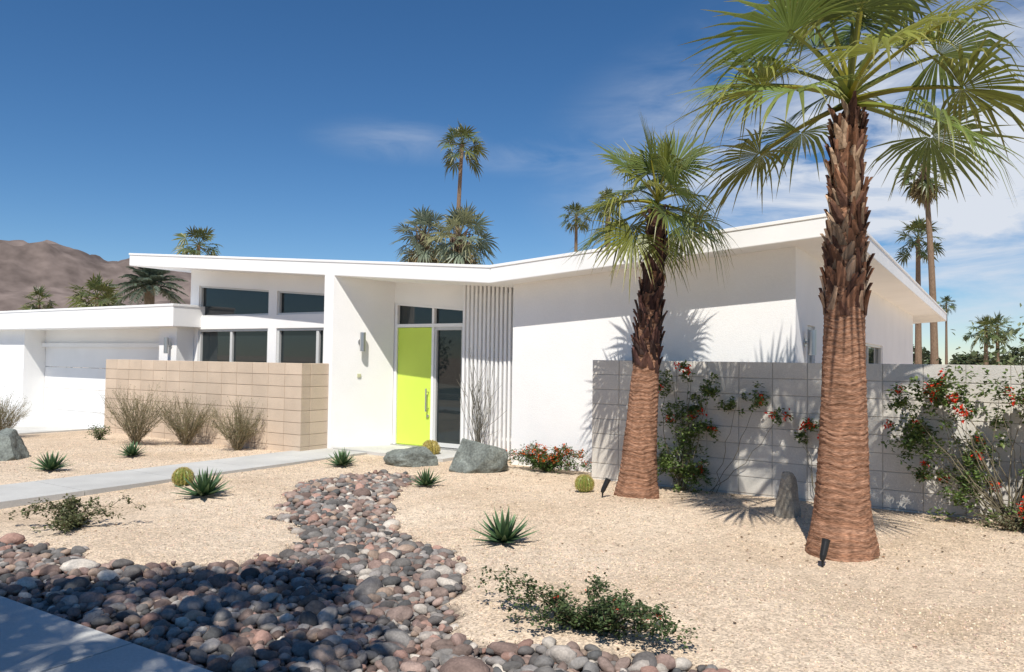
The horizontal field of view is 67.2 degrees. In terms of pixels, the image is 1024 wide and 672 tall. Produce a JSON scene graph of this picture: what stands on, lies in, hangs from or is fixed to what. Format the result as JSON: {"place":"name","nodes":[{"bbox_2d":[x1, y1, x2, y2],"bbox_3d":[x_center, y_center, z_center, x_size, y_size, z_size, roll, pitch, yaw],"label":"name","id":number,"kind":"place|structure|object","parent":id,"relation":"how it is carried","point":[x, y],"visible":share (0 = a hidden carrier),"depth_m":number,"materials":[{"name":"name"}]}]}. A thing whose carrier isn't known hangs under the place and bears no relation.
{"place":"outdoors","nodes":[
{"label":"outdoors","id":0,"kind":"place"},
{"bbox_2d":[3,425,102,434],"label":"driveway","id":1,"kind":"structure","parent":0,"point":[24,430],"depth_m":18.40,"materials":[{"name":"concrete"}]},
{"bbox_2d":[0,240,190,310],"bbox_3d":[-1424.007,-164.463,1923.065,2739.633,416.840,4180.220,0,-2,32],"label":"mountain","id":2,"kind":"structure","parent":0,"point":[55,268],"depth_m":1751.19,"materials":[{"name":"brown stone"}]},
{"bbox_2d":[0,596,212,671],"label":"sidewalk","id":3,"kind":"structure","parent":0,"point":[32,639],"depth_m":4.09,"materials":[{"name":"concrete"}]},
{"bbox_2d":[0,445,455,508],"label":"garden path","id":4,"kind":"structure","parent":0,"point":[18,494],"depth_m":10.08,"materials":[{"name":"concrete"}]},
{"bbox_2d":[461,285,513,458],"bbox_3d":[-0.306,0.546,12.499,1.205,2.836,0.090,0,-2,32],"label":"slat screen","id":5,"kind":"object","parent":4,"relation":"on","point":[476,308],"visible":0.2,"depth_m":12.51,"materials":[{"name":"white metal"}]},
{"bbox_2d":[163,330,815,450],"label":"fittings","id":6,"kind":"object","parent":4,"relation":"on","point":[811,342],"visible":1,"depth_m":13.41,"materials":[{"name":"metal"}]},
{"bbox_2d":[0,367,1023,671],"bbox_3d":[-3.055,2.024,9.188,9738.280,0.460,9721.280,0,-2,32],"label":"ground","id":7,"kind":"structure","parent":0,"point":[776,621],"depth_m":6.44,"materials":[{"name":"beige gravel"}]},
{"bbox_2d":[0,428,29,460],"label":"boulder","id":8,"kind":"object","parent":7,"relation":"on","point":[13,446],"visible":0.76,"depth_m":11.67,"materials":[{"name":"grey stone"}]},
{"bbox_2d":[0,386,31,430],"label":"desert shrub","id":9,"kind":"object","parent":7,"relation":"on","point":[9,418],"visible":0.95,"depth_m":14.53,"materials":[{"name":"beige plant"}]},
{"bbox_2d":[18,284,57,309],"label":"fan palm tree","id":10,"kind":"object","parent":7,"relation":"on","point":[39,292],"visible":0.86,"depth_m":89.89,"materials":[{"name":"green plant"}]},
{"bbox_2d":[29,451,74,469],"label":"agave plant","id":11,"kind":"object","parent":7,"relation":"on","point":[51,463],"visible":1,"depth_m":10.46,"materials":[{"name":"green plant"}]},
{"bbox_2d":[4,492,145,533],"bbox_3d":[-4.136,1.632,7.171,1.170,0.362,0.881,0,-2,32],"label":"groundcover plant","id":12,"kind":"object","parent":7,"relation":"on","point":[70,518],"visible":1,"depth_m":7.15,"materials":[{"name":"green plant"}]},
{"bbox_2d":[66,272,127,307],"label":"fan palm tree","id":13,"kind":"object","parent":7,"relation":"on","point":[97,284],"visible":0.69,"depth_m":49.73,"materials":[{"name":"green plant"}]},
{"bbox_2d":[85,423,111,439],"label":"groundcover plant","id":14,"kind":"object","parent":7,"relation":"on","point":[98,433],"visible":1,"depth_m":14.36,"materials":[{"name":"green plant"}]},
{"bbox_2d":[90,290,125,368],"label":"fan palm tree","id":15,"kind":"object","parent":7,"relation":"on","point":[112,299],"visible":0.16,"depth_m":53.94,"materials":[{"name":"green plant"}]},
{"bbox_2d":[112,440,146,455],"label":"agave plant","id":16,"kind":"object","parent":7,"relation":"on","point":[131,450],"visible":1,"depth_m":12.20,"materials":[{"name":"green plant"}]},
{"bbox_2d":[93,382,179,444],"bbox_3d":[-6.614,1.338,13.552,1.197,1.186,1.276,1,-2,1],"label":"desert shrub","id":17,"kind":"object","parent":7,"relation":"on","point":[133,426],"visible":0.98,"depth_m":13.52,"materials":[{"name":"beige plant"}]},
{"bbox_2d":[110,266,188,305],"bbox_3d":[-17.881,-0.417,38.063,3.650,6.499,3.866,0,-2,32],"label":"date palm tree","id":18,"kind":"object","parent":7,"relation":"on","point":[149,277],"visible":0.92,"depth_m":37.77,"materials":[{"name":"green plant"}]},
{"bbox_2d":[171,466,193,485],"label":"barrel cactus","id":19,"kind":"object","parent":7,"relation":"on","point":[179,474],"visible":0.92,"depth_m":9.32,"materials":[{"name":"green plant"}]},
{"bbox_2d":[152,389,216,444],"bbox_3d":[-5.826,1.461,13.800,1.253,1.028,1.201,0,-2,32],"label":"desert shrub","id":20,"kind":"object","parent":7,"relation":"on","point":[182,430],"visible":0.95,"depth_m":13.75,"materials":[{"name":"beige plant"}]},
{"bbox_2d":[171,226,222,255],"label":"fan palm tree","id":21,"kind":"object","parent":7,"relation":"on","point":[204,234],"visible":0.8,"depth_m":59.58,"materials":[{"name":"green plant"}]},
{"bbox_2d":[171,466,231,495],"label":"agave plant","id":22,"kind":"object","parent":7,"relation":"on","point":[205,485],"visible":1,"depth_m":8.57,"materials":[{"name":"green plant"}]},
{"bbox_2d":[104,359,328,450],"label":"concrete block wall","id":23,"kind":"structure","parent":7,"relation":"on","point":[292,398],"depth_m":13.70,"materials":[{"name":"beige concrete"}]},
{"bbox_2d":[201,396,267,450],"bbox_3d":[-4.713,1.500,13.262,1.189,0.967,1.199,0,-2,32],"label":"desert shrub","id":24,"kind":"object","parent":7,"relation":"on","point":[238,443],"visible":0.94,"depth_m":13.15,"materials":[{"name":"beige plant"}]},
{"bbox_2d":[325,446,359,465],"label":"agave plant","id":25,"kind":"object","parent":7,"relation":"on","point":[342,459],"visible":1,"depth_m":11.29,"materials":[{"name":"green plant"}]},
{"bbox_2d":[0,469,730,671],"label":"river rock bed","id":26,"kind":"object","parent":7,"relation":"on","point":[348,534],"visible":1,"depth_m":5.02,"materials":[{"name":"stone"}]},
{"bbox_2d":[383,446,437,466],"bbox_3d":[-1.530,1.885,11.636,0.825,0.415,0.470,1,-2,-8],"label":"boulder","id":27,"kind":"object","parent":7,"relation":"on","point":[419,456],"visible":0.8,"depth_m":11.49,"materials":[{"name":"grey stone"}]},
{"bbox_2d":[389,206,449,262],"bbox_3d":[-4.106,-1.558,35.994,3.244,9.036,3.436,0,-2,32],"label":"fan palm tree","id":28,"kind":"object","parent":7,"relation":"on","point":[422,253],"visible":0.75,"depth_m":35.69,"materials":[{"name":"green plant"}]},
{"bbox_2d":[410,467,446,485],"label":"agave plant","id":29,"kind":"object","parent":7,"relation":"on","point":[426,479],"visible":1,"depth_m":9.92,"materials":[{"name":"green plant"}]},
{"bbox_2d":[422,439,440,454],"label":"barrel cactus","id":30,"kind":"object","parent":7,"relation":"on","point":[433,446],"visible":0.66,"depth_m":12.50,"materials":[{"name":"yellow plant"}]},
{"bbox_2d":[0,247,912,471],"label":"walls","id":31,"kind":"structure","parent":7,"relation":"on","point":[763,306],"depth_m":11.68,"materials":[{"name":"white paint"}]},
{"bbox_2d":[43,347,158,428],"bbox_3d":[-9.529,1.295,18.138,5.580,2.112,0.040,0,-2,32],"label":"garage door","id":32,"kind":"structure","parent":31,"relation":"attached to","point":[88,377],"depth_m":18.76,"materials":[{"name":"white metal"}]},
{"bbox_2d":[392,303,466,443],"bbox_3d":[-1.406,0.748,13.500,1.685,2.704,0.120,0,-2,32],"label":"door frame","id":33,"kind":"object","parent":31,"relation":"attached to","point":[433,325],"visible":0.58,"depth_m":13.70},
{"bbox_2d":[396,327,431,445],"bbox_3d":[-1.723,0.889,13.686,0.780,2.075,0.045,0,-2,32],"label":"front door","id":34,"kind":"structure","parent":33,"relation":"attached to","point":[414,374],"depth_m":13.67,"materials":[{"name":"paint"}]},
{"bbox_2d":[0,217,946,329],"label":"roof and fascia","id":35,"kind":"structure","parent":31,"relation":"attached to","point":[893,282],"depth_m":13.31,"materials":[{"name":"white paint"}]},
{"bbox_2d":[0,213,946,313],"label":"drip edge","id":36,"kind":"object","parent":35,"relation":"on","point":[588,251],"visible":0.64,"depth_m":12.85,"materials":[{"name":"white metal"}]},
{"bbox_2d":[199,286,880,448],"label":"window frames","id":37,"kind":"structure","parent":31,"relation":"attached to","point":[445,445],"depth_m":14.73,"materials":[{"name":"white metal"}]},
{"bbox_2d":[202,288,877,448],"bbox_3d":[0.888,0.457,13.367,14.609,3.001,6.444,1,-2,-3],"label":"window glass","id":38,"kind":"object","parent":37,"relation":"in","point":[296,346],"visible":0.48,"depth_m":14.67,"materials":[{"name":"glass"}]},
{"bbox_2d":[421,199,500,264],"bbox_3d":[-2.330,-1.552,34.012,3.424,8.950,3.745,0,-2,32],"label":"fan palm tree","id":39,"kind":"object","parent":7,"relation":"on","point":[462,249],"visible":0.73,"depth_m":33.65,"materials":[{"name":"green plant"}]},
{"bbox_2d":[437,122,488,232],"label":"fan palm tree","id":40,"kind":"object","parent":7,"relation":"on","point":[462,132],"visible":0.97,"depth_m":55.88,"materials":[{"name":"green plant"}]},
{"bbox_2d":[449,438,507,472],"bbox_3d":[-0.486,1.821,11.154,0.869,0.673,0.597,1,-2,9],"label":"boulder","id":41,"kind":"object","parent":7,"relation":"on","point":[470,456],"visible":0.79,"depth_m":10.95,"materials":[{"name":"grey stone"}]},
{"bbox_2d":[456,347,506,442],"bbox_3d":[-0.512,1.080,12.136,0.715,1.826,0.725,0,-2,32],"label":"slender stem plant","id":42,"kind":"object","parent":7,"relation":"on","point":[478,432],"visible":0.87,"depth_m":12.12,"materials":[{"name":"brown plant"}]},
{"bbox_2d":[471,508,540,542],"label":"agave plant","id":43,"kind":"object","parent":7,"relation":"on","point":[501,531],"visible":1,"depth_m":6.75,"materials":[{"name":"green plant"}]},
{"bbox_2d":[506,440,591,473],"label":"lantana plant","id":44,"kind":"object","parent":7,"relation":"on","point":[541,462],"visible":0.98,"depth_m":10.99,"materials":[{"name":"green plant"}]},
{"bbox_2d":[559,202,593,251],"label":"fan palm tree","id":45,"kind":"object","parent":7,"relation":"on","point":[577,220],"visible":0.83,"depth_m":69.86,"materials":[{"name":"green plant"}]},
{"bbox_2d":[575,474,594,491],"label":"barrel cactus","id":46,"kind":"object","parent":7,"relation":"on","point":[584,483],"visible":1,"depth_m":9.31,"materials":[{"name":"green plant"}]},
{"bbox_2d":[473,564,700,649],"bbox_3d":[0.408,1.586,4.647,1.499,0.357,0.758,0,-2,32],"label":"groundcover plant","id":47,"kind":"object","parent":7,"relation":"on","point":[606,618],"visible":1,"depth_m":4.50,"materials":[{"name":"green plant"}]},
{"bbox_2d":[601,478,610,497],"bbox_3d":[1.075,1.750,8.842,0.119,0.250,0.068,1,-2,5],"label":"path light","id":48,"kind":"object","parent":7,"relation":"on","point":[605,485],"visible":0.9,"depth_m":8.82,"materials":[{"name":"black metal"}]},
{"bbox_2d":[593,188,622,246],"bbox_3d":[4.934,-2.308,39.780,1.909,11.023,1.781,0,-2,32],"label":"fan palm tree","id":49,"kind":"object","parent":7,"relation":"on","point":[606,192],"visible":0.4,"depth_m":39.82,"materials":[{"name":"green plant"}]},
{"bbox_2d":[566,109,740,498],"bbox_3d":[1.631,-0.309,9.063,2.171,4.677,2.177,0,-2,32],"label":"fan palm tree","id":50,"kind":"object","parent":7,"relation":"on","point":[638,476],"visible":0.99,"depth_m":8.91,"materials":[{"name":"green plant"}]},
{"bbox_2d":[657,360,720,493],"bbox_3d":[2.113,1.116,9.552,1.004,1.661,0.559,0,-2,32],"label":"flowering wall shrub","id":51,"kind":"object","parent":7,"relation":"on","point":[681,469],"visible":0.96,"depth_m":9.58,"materials":[{"name":"green plant"}]},
{"bbox_2d":[709,381,793,492],"bbox_3d":[2.819,1.230,9.190,1.028,1.397,0.411,0,-2,32],"label":"flowering wall shrub","id":52,"kind":"object","parent":7,"relation":"on","point":[756,403],"visible":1,"depth_m":9.22,"materials":[{"name":"green plant"}]},
{"bbox_2d":[774,471,800,517],"bbox_3d":[2.859,1.750,8.070,0.218,0.670,0.250,2,-2,-38],"label":"standing stone","id":53,"kind":"object","parent":7,"relation":"on","point":[787,504],"visible":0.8,"depth_m":8.01,"materials":[{"name":"stone"}]},
{"bbox_2d":[794,414,819,491],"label":"flowering wall shrub","id":54,"kind":"object","parent":7,"relation":"on","point":[807,423],"visible":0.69,"depth_m":8.90,"materials":[{"name":"green plant"}]},
{"bbox_2d":[592,360,1023,520],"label":"concrete block wall","id":55,"kind":"structure","parent":7,"relation":"on","point":[795,388],"depth_m":9.09,"materials":[{"name":"white concrete"}]},
{"bbox_2d":[820,538,830,567],"bbox_3d":[2.549,1.776,6.291,0.119,0.250,0.068,2,-2,-36],"label":"path light","id":56,"kind":"object","parent":7,"relation":"on","point":[825,543],"visible":0.94,"depth_m":6.26,"materials":[{"name":"black metal"}]},
{"bbox_2d":[666,0,1023,561],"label":"fan palm tree","id":57,"kind":"object","parent":7,"relation":"on","point":[842,519],"visible":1,"depth_m":6.60,"materials":[{"name":"plant"}]},
{"bbox_2d":[894,215,944,363],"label":"fan palm tree","id":58,"kind":"object","parent":7,"relation":"on","point":[919,224],"visible":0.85,"depth_m":49.70,"materials":[{"name":"green plant"}]},
{"bbox_2d":[891,144,958,363],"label":"fan palm tree","id":59,"kind":"object","parent":7,"relation":"on","point":[915,194],"visible":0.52,"depth_m":45.57,"materials":[{"name":"green plant"}]},
{"bbox_2d":[937,296,955,364],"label":"fan palm tree","id":60,"kind":"object","parent":7,"relation":"on","point":[946,303],"visible":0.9,"depth_m":119.67,"materials":[{"name":"plant"}]},
{"bbox_2d":[879,360,1023,529],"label":"flowering wall shrub","id":61,"kind":"object","parent":7,"relation":"on","point":[936,392],"visible":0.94,"depth_m":7.89,"materials":[{"name":"green plant"}]},
{"bbox_2d":[913,345,1023,365],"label":"distant trees","id":62,"kind":"object","parent":7,"relation":"on","point":[964,359],"visible":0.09,"depth_m":110.34,"materials":[{"name":"green plant"}]},
{"bbox_2d":[936,303,1023,365],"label":"oleander shrub","id":63,"kind":"object","parent":7,"relation":"on","point":[973,353],"visible":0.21,"depth_m":10.75,"materials":[{"name":"green plant"}]},
{"bbox_2d":[963,314,1010,364],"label":"fan palm tree","id":64,"kind":"object","parent":7,"relation":"on","point":[987,322],"visible":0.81,"depth_m":69.71,"materials":[{"name":"green plant"}]},
{"bbox_2d":[962,509,1023,531],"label":"groundcover plant","id":65,"kind":"object","parent":7,"relation":"on","point":[1009,524],"visible":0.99,"depth_m":7.46,"materials":[{"name":"green plant"}]},
{"bbox_2d":[975,311,1016,364],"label":"fan palm tree","id":66,"kind":"object","parent":7,"relation":"on","point":[998,316],"visible":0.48,"depth_m":71.67,"materials":[{"name":"green plant"}]},
{"bbox_2d":[0,0,1023,364],"label":"sky","id":67,"kind":"structure","parent":0,"point":[296,129],"materials":[{"name":"blue"}]}
]}

